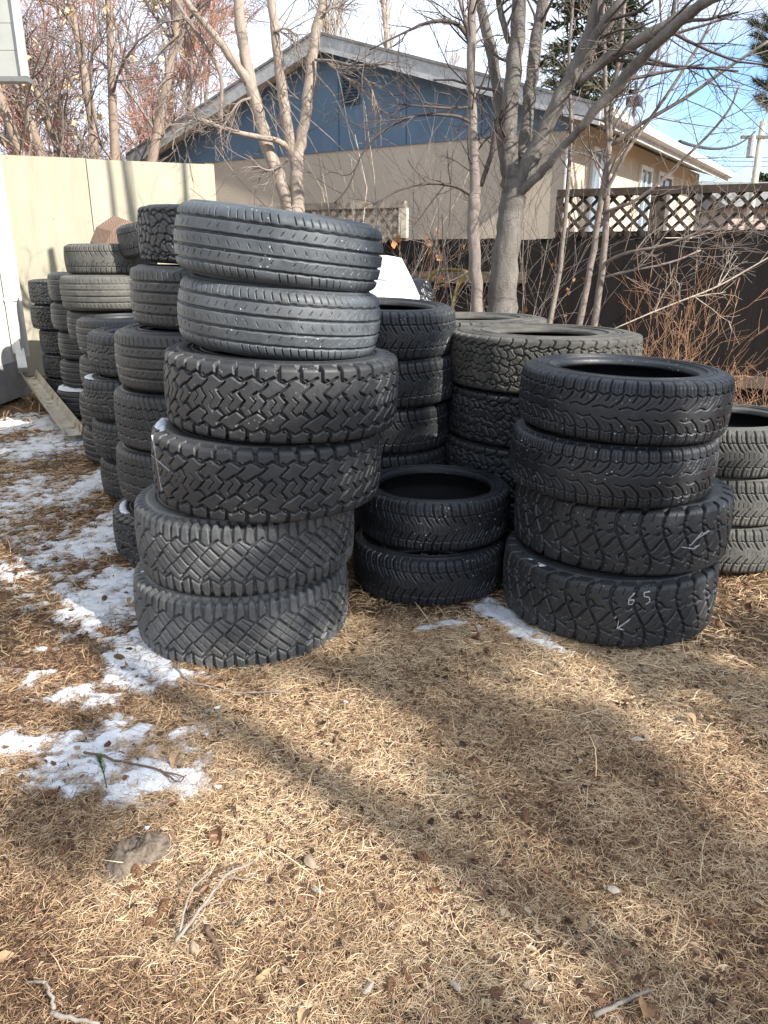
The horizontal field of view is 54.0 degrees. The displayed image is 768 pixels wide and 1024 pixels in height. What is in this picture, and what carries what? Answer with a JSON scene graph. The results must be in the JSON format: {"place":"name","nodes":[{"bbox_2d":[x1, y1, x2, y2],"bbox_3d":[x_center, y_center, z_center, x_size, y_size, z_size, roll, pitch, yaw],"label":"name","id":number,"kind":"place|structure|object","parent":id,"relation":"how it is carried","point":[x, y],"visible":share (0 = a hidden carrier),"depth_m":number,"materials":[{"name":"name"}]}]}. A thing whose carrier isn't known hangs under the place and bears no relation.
{"place":"outdoors","nodes":[
{"label":"outdoors","id":0,"kind":"place"},
{"bbox_2d":[0,286,767,1023],"bbox_3d":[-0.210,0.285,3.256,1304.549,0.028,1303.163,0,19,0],"label":"ground","id":1,"kind":"structure","parent":0,"point":[38,410],"depth_m":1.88,"materials":[{"name":"beige plant"}]},
{"bbox_2d":[0,0,32,403],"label":"garage","id":2,"kind":"structure","parent":1,"relation":"on","point":[14,67],"depth_m":6.96,"materials":[{"name":"white paint"}]},
{"bbox_2d":[0,171,27,372],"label":"downspout","id":3,"kind":"object","parent":2,"relation":"attached to","point":[11,299],"visible":1,"depth_m":7.04,"materials":[{"name":"white paint"}]},
{"bbox_2d":[46,376,62,393],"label":"tyre","id":4,"kind":"object","parent":1,"relation":"on","point":[54,383],"visible":0.08,"depth_m":7.06,"materials":[{"name":"rubber"}]},
{"bbox_2d":[42,353,63,377],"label":"tyre","id":5,"kind":"object","parent":4,"relation":"on","point":[51,364],"visible":0.23,"depth_m":7.00,"materials":[{"name":"rubber"}]},
{"bbox_2d":[39,329,59,354],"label":"tyre","id":6,"kind":"object","parent":5,"relation":"on","point":[48,341],"visible":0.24,"depth_m":6.93,"materials":[{"name":"rubber"}]},
{"bbox_2d":[30,304,56,329],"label":"tyre","id":7,"kind":"object","parent":6,"relation":"on","point":[41,317],"visible":0.2,"depth_m":6.86,"materials":[{"name":"rubber"}]},
{"bbox_2d":[28,279,54,304],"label":"tyre","id":8,"kind":"object","parent":7,"relation":"on","point":[38,290],"visible":0.2,"depth_m":6.78,"materials":[{"name":"rubber"}]},
{"bbox_2d":[25,980,99,1023],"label":"stick","id":9,"kind":"object","parent":1,"relation":"on","point":[61,1016],"visible":1,"depth_m":1.35,"materials":[{"name":"beige wood"}]},
{"bbox_2d":[57,389,81,417],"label":"tyre","id":10,"kind":"object","parent":1,"relation":"on","point":[70,400],"visible":0.16,"depth_m":6.33,"materials":[{"name":"rubber"}]},
{"bbox_2d":[60,358,82,387],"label":"tyre","id":11,"kind":"object","parent":10,"relation":"on","point":[70,373],"visible":0.26,"depth_m":6.28,"materials":[{"name":"rubber"}]},
{"bbox_2d":[58,331,83,359],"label":"tyre","id":12,"kind":"object","parent":11,"relation":"on","point":[69,349],"visible":0.27,"depth_m":6.21,"materials":[{"name":"rubber"}]},
{"bbox_2d":[50,301,69,331],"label":"tyre","id":13,"kind":"object","parent":12,"relation":"on","point":[58,310],"visible":0.21,"depth_m":6.14,"materials":[{"name":"rubber"}]},
{"bbox_2d":[47,272,70,301],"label":"tyre","id":14,"kind":"object","parent":13,"relation":"on","point":[53,282],"visible":0.25,"depth_m":6.08,"materials":[{"name":"rubber"}]},
{"bbox_2d":[0,0,160,160],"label":"red twigged tree","id":15,"kind":"object","parent":1,"relation":"on","point":[18,117],"visible":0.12,"depth_m":20.86,"materials":[{"name":"brown plant"}]},
{"bbox_2d":[83,426,100,463],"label":"tyre","id":16,"kind":"object","parent":1,"relation":"on","point":[90,449],"visible":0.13,"depth_m":4.91,"materials":[{"name":"rubber"}]},
{"bbox_2d":[79,390,93,427],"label":"tyre","id":17,"kind":"object","parent":16,"relation":"on","point":[87,418],"visible":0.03,"depth_m":4.85,"materials":[{"name":"rubber"}]},
{"bbox_2d":[79,354,94,386],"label":"tyre","id":18,"kind":"object","parent":17,"relation":"on","point":[84,367],"visible":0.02,"depth_m":4.76,"materials":[{"name":"rubber"}]},
{"bbox_2d":[76,313,138,354],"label":"tyre","id":19,"kind":"object","parent":18,"relation":"on","point":[85,325],"visible":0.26,"depth_m":4.67,"materials":[{"name":"rubber"}]},
{"bbox_2d":[0,154,215,376],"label":"plywood wall","id":20,"kind":"structure","parent":1,"relation":"on","point":[56,205],"depth_m":7.99,"materials":[{"name":"beige wood"}]},
{"bbox_2d":[113,497,139,564],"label":"tyre","id":21,"kind":"object","parent":1,"relation":"on","point":[125,535],"visible":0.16,"depth_m":3.33,"materials":[{"name":"rubber"}]},
{"bbox_2d":[116,441,153,502],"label":"tyre","id":22,"kind":"object","parent":21,"relation":"on","point":[135,472],"visible":0.14,"depth_m":3.20,"materials":[{"name":"rubber"}]},
{"bbox_2d":[114,384,167,450],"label":"tyre","id":23,"kind":"object","parent":22,"relation":"on","point":[139,414],"visible":0.21,"depth_m":3.11,"materials":[{"name":"rubber"}]},
{"bbox_2d":[114,324,187,392],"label":"tyre","id":24,"kind":"object","parent":23,"relation":"on","point":[140,349],"visible":0.3,"depth_m":3.03,"materials":[{"name":"rubber"}]},
{"bbox_2d":[129,264,191,329],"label":"tyre","id":25,"kind":"object","parent":24,"relation":"on","point":[154,293],"visible":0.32,"depth_m":2.97,"materials":[{"name":"rubber"}]},
{"bbox_2d":[137,204,179,263],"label":"tyre","id":26,"kind":"object","parent":25,"relation":"on","point":[156,226],"visible":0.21,"depth_m":2.92,"materials":[{"name":"rubber"}]},
{"bbox_2d":[99,831,176,891],"bbox_3d":[-0.557,0.773,1.709,0.148,0.057,0.180,0,19,0],"label":"rock","id":27,"kind":"object","parent":1,"relation":"on","point":[148,847],"visible":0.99,"depth_m":1.70,"materials":[{"name":"beige stone"}]},
{"bbox_2d":[0,0,285,162],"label":"bare tree","id":28,"kind":"object","parent":1,"relation":"on","point":[45,108],"visible":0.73,"depth_m":12.26,"materials":[{"name":"brown plant"}]},
{"bbox_2d":[21,0,281,160],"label":"red twigged tree","id":29,"kind":"object","parent":1,"relation":"on","point":[133,118],"visible":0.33,"depth_m":19.51,"materials":[{"name":"brown plant"}]},
{"bbox_2d":[174,861,253,942],"bbox_3d":[-0.365,0.805,1.580,0.080,0.040,0.219,14,23,35],"label":"stick","id":30,"kind":"object","parent":1,"relation":"on","point":[181,932],"visible":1,"depth_m":1.56,"materials":[{"name":"beige wood"}]},
{"bbox_2d":[205,924,222,967],"bbox_3d":[-0.334,0.856,1.488,0.015,0.016,0.106,-11,21,-29],"label":"stick","id":31,"kind":"object","parent":1,"relation":"on","point":[208,933],"visible":1,"depth_m":1.49,"materials":[{"name":"brown wood"}]},
{"bbox_2d":[133,561,348,670],"bbox_3d":[-0.530,0.298,2.852,0.790,0.268,0.790,0,19,0],"label":"tyre","id":32,"kind":"object","parent":1,"relation":"on","point":[211,630],"visible":0.56,"depth_m":2.52,"materials":[{"name":"grey rubber"}]},
{"bbox_2d":[134,483,353,596],"bbox_3d":[-0.505,0.039,2.787,0.790,0.268,0.790,-1,19,0],"label":"tyre","id":33,"kind":"object","parent":32,"relation":"on","point":[179,550],"visible":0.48,"depth_m":2.46,"materials":[{"name":"grey rubber"}]},
{"bbox_2d":[151,416,380,522],"bbox_3d":[-0.410,-0.200,2.685,0.800,0.250,0.800,2,19,-1],"label":"tyre","id":34,"kind":"object","parent":33,"relation":"on","point":[203,476],"visible":0.66,"depth_m":2.35,"materials":[{"name":"rubber"}]},
{"bbox_2d":[164,341,398,443],"bbox_3d":[-0.350,-0.445,2.625,0.800,0.250,0.800,3,19,-1],"label":"tyre","id":35,"kind":"object","parent":34,"relation":"on","point":[219,394],"visible":0.85,"depth_m":2.30,"materials":[{"name":"rubber"}]},
{"bbox_2d":[177,273,379,360],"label":"tyre","id":36,"kind":"object","parent":35,"relation":"on","point":[255,320],"visible":0.91,"depth_m":2.27,"materials":[{"name":"black rubber"}]},
{"bbox_2d":[174,199,382,291],"bbox_3d":[-0.342,-0.870,2.482,0.676,0.216,0.676,7,19,-2],"label":"tyre","id":37,"kind":"object","parent":36,"relation":"on","point":[256,244],"visible":0.98,"depth_m":2.21,"materials":[{"name":"black rubber"}]},
{"bbox_2d":[76,0,431,212],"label":"pale tree","id":38,"kind":"object","parent":1,"relation":"on","point":[291,197],"visible":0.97,"depth_m":5.60,"materials":[{"name":"beige plant"}]},
{"bbox_2d":[0,411,576,825],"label":"snow","id":39,"kind":"structure","parent":1,"relation":"on","point":[120,579],"depth_m":2.68,"materials":[{"name":"white snow"}]},
{"bbox_2d":[20,370,82,436],"bbox_3d":[-2.857,-0.962,6.406,0.144,0.255,2.051,-11,22,-30],"label":"gutter trough","id":40,"kind":"object","parent":39,"relation":"on","point":[66,420],"visible":1,"depth_m":6.26,"materials":[{"name":"metal"}]},
{"bbox_2d":[100,457,123,499],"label":"tyre","id":41,"kind":"object","parent":39,"relation":"on","point":[109,477],"visible":0.2,"depth_m":4.16,"materials":[{"name":"rubber"}]},
{"bbox_2d":[92,418,120,460],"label":"tyre","id":42,"kind":"object","parent":41,"relation":"on","point":[106,440],"visible":0.18,"depth_m":4.07,"materials":[{"name":"rubber"}]},
{"bbox_2d":[83,373,121,421],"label":"tyre","id":43,"kind":"object","parent":42,"relation":"on","point":[99,389],"visible":0.26,"depth_m":3.99,"materials":[{"name":"rubber"}]},
{"bbox_2d":[87,325,127,377],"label":"tyre","id":44,"kind":"object","parent":43,"relation":"on","point":[101,351],"visible":0.28,"depth_m":3.93,"materials":[{"name":"rubber"}]},
{"bbox_2d":[83,751,186,782],"bbox_3d":[-0.677,0.682,2.019,0.326,0.013,0.037,6,19,17],"label":"stick","id":45,"kind":"object","parent":39,"relation":"on","point":[165,773],"visible":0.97,"depth_m":2.02,"materials":[{"name":"brown wood"}]},
{"bbox_2d":[175,664,283,692],"bbox_3d":[-0.518,0.551,2.421,0.418,0.014,0.070,8,20,22],"label":"stick","id":46,"kind":"object","parent":39,"relation":"on","point":[179,670],"visible":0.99,"depth_m":2.40,"materials":[{"name":"brown wood"}]},
{"bbox_2d":[296,0,355,37],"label":"poplar tree","id":47,"kind":"object","parent":1,"relation":"on","point":[331,23],"visible":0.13,"depth_m":26.23,"materials":[{"name":"beige plant"}]},
{"bbox_2d":[172,1,490,289],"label":"whip shrub","id":48,"kind":"object","parent":1,"relation":"on","point":[320,161],"visible":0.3,"depth_m":5.92,"materials":[{"name":"brown plant"}]},
{"bbox_2d":[308,0,370,39],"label":"poplar tree","id":49,"kind":"object","parent":1,"relation":"on","point":[336,23],"visible":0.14,"depth_m":26.19,"materials":[{"name":"beige plant"}]},
{"bbox_2d":[354,508,360,536],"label":"tyre","id":50,"kind":"object","parent":1,"relation":"on","point":[357,526],"visible":0.01,"depth_m":3.56,"materials":[{"name":"rubber"}]},
{"bbox_2d":[381,443,444,469],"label":"tyre","id":51,"kind":"object","parent":50,"relation":"on","point":[435,455],"visible":0.16,"depth_m":3.51,"materials":[{"name":"rubber"}]},
{"bbox_2d":[380,399,448,454],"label":"tyre","id":52,"kind":"object","parent":51,"relation":"on","point":[416,429],"visible":0.29,"depth_m":3.46,"materials":[{"name":"rubber"}]},
{"bbox_2d":[397,353,455,408],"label":"tyre","id":53,"kind":"object","parent":52,"relation":"on","point":[425,382],"visible":0.3,"depth_m":3.39,"materials":[{"name":"rubber"}]},
{"bbox_2d":[375,297,455,360],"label":"tyre","id":54,"kind":"object","parent":53,"relation":"on","point":[411,329],"visible":0.45,"depth_m":3.33,"materials":[{"name":"rubber"}]},
{"bbox_2d":[383,976,395,1001],"bbox_3d":[0.011,0.892,1.409,0.023,0.023,0.047,33,24,-7],"label":"dry leaf","id":55,"kind":"object","parent":1,"relation":"on","point":[388,989],"visible":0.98,"depth_m":1.40,"materials":[{"name":"brown plant"}]},
{"bbox_2d":[372,0,417,53],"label":"poplar tree","id":56,"kind":"object","parent":1,"relation":"on","point":[385,9],"visible":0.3,"depth_m":25.74,"materials":[{"name":"beige plant"}]},
{"bbox_2d":[236,0,560,306],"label":"leafy shrub","id":57,"kind":"object","parent":1,"relation":"on","point":[440,277],"visible":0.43,"depth_m":5.71,"materials":[{"name":"plant"}]},
{"bbox_2d":[315,168,487,279],"bbox_3d":[0.184,-1.961,6.563,1.408,2.134,1.675,6,19,17],"label":"bare shrub","id":58,"kind":"object","parent":1,"relation":"on","point":[428,247],"visible":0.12,"depth_m":6.35,"materials":[{"name":"brown plant"}]},
{"bbox_2d":[284,0,546,311],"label":"slim tree","id":59,"kind":"object","parent":1,"relation":"on","point":[468,30],"visible":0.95,"depth_m":4.88,"materials":[{"name":"grey plant"}]},
{"bbox_2d":[353,528,504,605],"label":"tyre","id":60,"kind":"object","parent":1,"relation":"on","point":[395,574],"visible":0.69,"depth_m":2.96,"materials":[{"name":"black rubber"}]},
{"bbox_2d":[358,464,510,551],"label":"tyre","id":61,"kind":"object","parent":60,"relation":"on","point":[433,507],"visible":0.89,"depth_m":2.98,"materials":[{"name":"black rubber"}]},
{"bbox_2d":[125,32,733,309],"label":"gabled house","id":62,"kind":"structure","parent":1,"relation":"on","point":[643,152],"depth_m":11.44,"materials":[{"name":"beige paint"}]},
{"bbox_2d":[585,146,603,231],"bbox_3d":[3.183,-4.407,11.332,0.048,1.900,0.750,11,22,31],"label":"window","id":63,"kind":"structure","parent":62,"relation":"in","point":[594,176],"depth_m":11.03,"materials":[{"name":"white glass"}]},
{"bbox_2d":[633,164,653,230],"bbox_3d":[4.557,-5.231,13.321,0.048,1.600,0.750,11,22,31],"label":"window","id":64,"kind":"structure","parent":62,"relation":"in","point":[648,177],"depth_m":13.17,"materials":[{"name":"white glass"}]},
{"bbox_2d":[656,171,673,230],"bbox_3d":[5.297,-5.172,14.562,0.048,2.500,1.100,11,22,31],"label":"window","id":65,"kind":"structure","parent":62,"relation":"in","point":[669,181],"depth_m":14.30,"materials":[{"name":"white glass"}]},
{"bbox_2d":[432,118,584,316],"bbox_3d":[1.030,-1.871,6.017,2.322,2.309,1.021,-11,21,-30],"label":"bare shrub","id":66,"kind":"object","parent":1,"relation":"on","point":[567,289],"visible":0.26,"depth_m":5.97,"materials":[{"name":"brown plant"}]},
{"bbox_2d":[392,14,654,353],"bbox_3d":[1.038,-2.190,5.554,1.984,3.211,2.021,0,19,0],"label":"twig shrub","id":67,"kind":"object","parent":1,"relation":"on","point":[523,271],"visible":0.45,"depth_m":5.57,"materials":[{"name":"brown plant"}]},
{"bbox_2d":[379,236,767,406],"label":"board fence","id":68,"kind":"object","parent":1,"relation":"on","point":[613,312],"visible":0.2,"depth_m":6.09,"materials":[{"name":"brown wood"}]},
{"bbox_2d":[253,201,408,242],"bbox_3d":[-0.652,-2.651,6.946,1.840,0.355,0.070,7,20,20],"label":"lattice panel","id":69,"kind":"object","parent":68,"relation":"on","point":[401,206],"visible":0.2,"depth_m":6.71,"materials":[{"name":"grey wood"}]},
{"bbox_2d":[554,183,767,237],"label":"lattice panel","id":70,"kind":"object","parent":68,"relation":"on","point":[704,190],"visible":0.69,"depth_m":5.86,"materials":[{"name":"brown wood"}]},
{"bbox_2d":[383,0,767,312],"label":"maple tree","id":71,"kind":"object","parent":1,"relation":"on","point":[522,179],"visible":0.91,"depth_m":4.88,"materials":[{"name":"grey plant"}]},
{"bbox_2d":[485,0,682,323],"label":"sapling","id":72,"kind":"object","parent":1,"relation":"on","point":[561,257],"visible":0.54,"depth_m":5.12,"materials":[{"name":"grey plant"}]},
{"bbox_2d":[527,0,654,108],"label":"spruce tree","id":73,"kind":"object","parent":1,"relation":"on","point":[587,89],"visible":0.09,"depth_m":20.58,"materials":[{"name":"green plant"}]},
{"bbox_2d":[503,530,718,646],"bbox_3d":[0.870,0.241,2.949,0.800,0.250,0.800,0,19,0],"label":"tyre","id":74,"kind":"object","parent":1,"relation":"on","point":[577,602],"visible":0.59,"depth_m":2.62,"materials":[{"name":"rubber"}]},
{"bbox_2d":[514,477,733,575],"bbox_3d":[0.910,-0.012,2.917,0.800,0.250,0.800,1,19,0],"label":"tyre","id":75,"kind":"object","parent":74,"relation":"on","point":[685,538],"visible":0.64,"depth_m":2.59,"materials":[{"name":"rubber"}]},
{"bbox_2d":[510,418,718,507],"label":"tyre","id":76,"kind":"object","parent":75,"relation":"on","point":[571,469],"visible":0.75,"depth_m":2.49,"materials":[{"name":"black rubber"}]},
{"bbox_2d":[519,353,734,445],"bbox_3d":[0.862,-0.423,2.727,0.736,0.216,0.736,2,19,-1],"label":"tyre","id":77,"kind":"object","parent":76,"relation":"on","point":[631,400],"visible":1,"depth_m":2.45,"materials":[{"name":"black rubber"}]},
{"bbox_2d":[593,988,651,1017],"bbox_3d":[0.435,0.894,1.375,0.132,0.016,0.012,-9,20,-24],"label":"stick","id":78,"kind":"object","parent":1,"relation":"on","point":[602,1011],"visible":1,"depth_m":1.37,"materials":[{"name":"grey wood"}]},
{"bbox_2d":[494,0,767,325],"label":"sapling","id":79,"kind":"object","parent":1,"relation":"on","point":[606,211],"visible":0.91,"depth_m":5.01,"materials":[{"name":"brown plant"}]},
{"bbox_2d":[517,0,751,324],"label":"sapling","id":80,"kind":"object","parent":1,"relation":"on","point":[603,193],"visible":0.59,"depth_m":5.11,"materials":[{"name":"grey plant"}]},
{"bbox_2d":[639,994,660,1019],"bbox_3d":[0.477,0.893,1.359,0.038,0.027,0.052,20,-3,26],"label":"dry leaf","id":81,"kind":"object","parent":1,"relation":"on","point":[648,1011],"visible":1,"depth_m":1.35,"materials":[{"name":"brown plant"}]},
{"bbox_2d":[590,234,767,403],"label":"rusty shrub","id":82,"kind":"object","parent":1,"relation":"on","point":[683,335],"visible":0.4,"depth_m":5.09,"materials":[{"name":"brown plant"}]},
{"bbox_2d":[616,239,767,349],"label":"branch","id":83,"kind":"object","parent":82,"relation":"on","point":[696,296],"visible":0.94,"depth_m":4.99,"materials":[{"name":"wood"}]},
{"bbox_2d":[692,182,767,272],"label":"distant house","id":84,"kind":"structure","parent":1,"relation":"on","point":[762,210],"depth_m":36.15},
{"bbox_2d":[719,525,767,572],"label":"tyre","id":85,"kind":"object","parent":1,"relation":"on","point":[746,551],"visible":0.16,"depth_m":3.17,"materials":[{"name":"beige rubber"}]},
{"bbox_2d":[716,477,767,526],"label":"tyre","id":86,"kind":"object","parent":85,"relation":"on","point":[750,502],"visible":0.22,"depth_m":3.10,"materials":[{"name":"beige rubber"}]},
{"bbox_2d":[715,404,767,477],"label":"tyre","id":87,"kind":"object","parent":86,"relation":"on","point":[743,445],"visible":0.3,"depth_m":3.05,"materials":[{"name":"black rubber"}]},
{"bbox_2d":[723,362,767,406],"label":"rusty shrub","id":88,"kind":"object","parent":1,"relation":"on","point":[752,399],"visible":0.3,"depth_m":5.05,"materials":[{"name":"brown plant"}]},
{"bbox_2d":[740,120,767,229],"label":"utility pole","id":89,"kind":"object","parent":1,"relation":"on","point":[760,137],"visible":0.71,"depth_m":32.63,"materials":[{"name":"white wood"}]},
{"bbox_2d":[678,131,755,149],"bbox_3d":[10.880,-11.805,23.584,0.063,3.115,22.276,9,21,26],"label":"power line","id":90,"kind":"object","parent":89,"relation":"attached to","point":[694,145],"visible":0.89,"depth_m":19.30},
{"bbox_2d":[745,10,767,114],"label":"pine tree","id":91,"kind":"object","parent":1,"relation":"on","point":[761,40],"visible":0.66,"depth_m":8.77,"materials":[{"name":"green plant"}]},
{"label":"tyre","id":92,"kind":"object","parent":1,"relation":"on","visible":0},
{"bbox_2d":[444,429,516,500],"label":"tyre","id":93,"kind":"object","parent":92,"relation":"on","point":[487,458],"visible":0.09,"depth_m":3.41,"materials":[{"name":"rubber"}]},
{"bbox_2d":[448,383,521,447],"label":"tyre","id":94,"kind":"object","parent":93,"relation":"on","point":[485,416],"visible":0.24,"depth_m":3.36,"materials":[{"name":"rubber"}]},
{"bbox_2d":[449,323,642,393],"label":"tyre","id":95,"kind":"object","parent":94,"relation":"on","point":[493,357],"visible":0.67,"depth_m":3.28,"materials":[{"name":"rubber"}]},
{"bbox_2d":[0,0,767,181],"label":"sky","id":96,"kind":"structure","parent":0,"point":[424,38],"materials":[{"name":"blue"}]},
{"bbox_2d":[412,278,432,300],"bbox_3d":[0.204,-1.274,4.493,0.180,0.228,0.150,0,19,0],"label":"black bag","id":97,"kind":"object","parent":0,"point":[424,288],"visible":0.42,"depth_m":4.42,"materials":[{"name":"black plastic"}]},
{"bbox_2d":[455,312,546,327],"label":"tyre","id":98,"kind":"object","parent":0,"point":[468,318],"visible":0.12,"depth_m":4.41,"materials":[{"name":"rubber"}]},
{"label":"tyre","id":99,"kind":"object","parent":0,"visible":0},
{"bbox_2d":[67,310,132,341],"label":"tyre","id":100,"kind":"object","parent":99,"relation":"on","point":[73,316],"visible":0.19,"depth_m":5.45,"materials":[{"name":"rubber"}]},
{"bbox_2d":[59,274,132,310],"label":"tyre","id":101,"kind":"object","parent":100,"relation":"on","point":[79,292],"visible":0.52,"depth_m":5.29,"materials":[{"name":"black rubber"}]},
{"bbox_2d":[63,243,157,274],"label":"tyre","id":102,"kind":"object","parent":101,"relation":"on","point":[95,258],"visible":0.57,"depth_m":5.29,"materials":[{"name":"black rubber"}]},
{"bbox_2d":[90,216,132,243],"bbox_3d":[-2.024,-2.111,5.855,0.488,0.360,0.457,0,19,0],"label":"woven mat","id":103,"kind":"object","parent":102,"relation":"on","point":[105,232],"visible":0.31,"depth_m":5.72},
{"bbox_2d":[116,222,139,257],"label":"tyre","id":104,"kind":"object","parent":102,"relation":"on","point":[127,236],"visible":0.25,"depth_m":5.13,"materials":[{"name":"rubber"}]},
{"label":"tyre","id":105,"kind":"object","parent":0,"visible":0},
{"bbox_2d":[369,255,419,299],"bbox_3d":[-0.085,-1.262,4.312,0.570,0.392,0.320,0,19,0],"label":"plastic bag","id":106,"kind":"object","parent":105,"relation":"on","point":[394,280],"visible":0.24,"depth_m":4.20,"materials":[{"name":"white plastic"}]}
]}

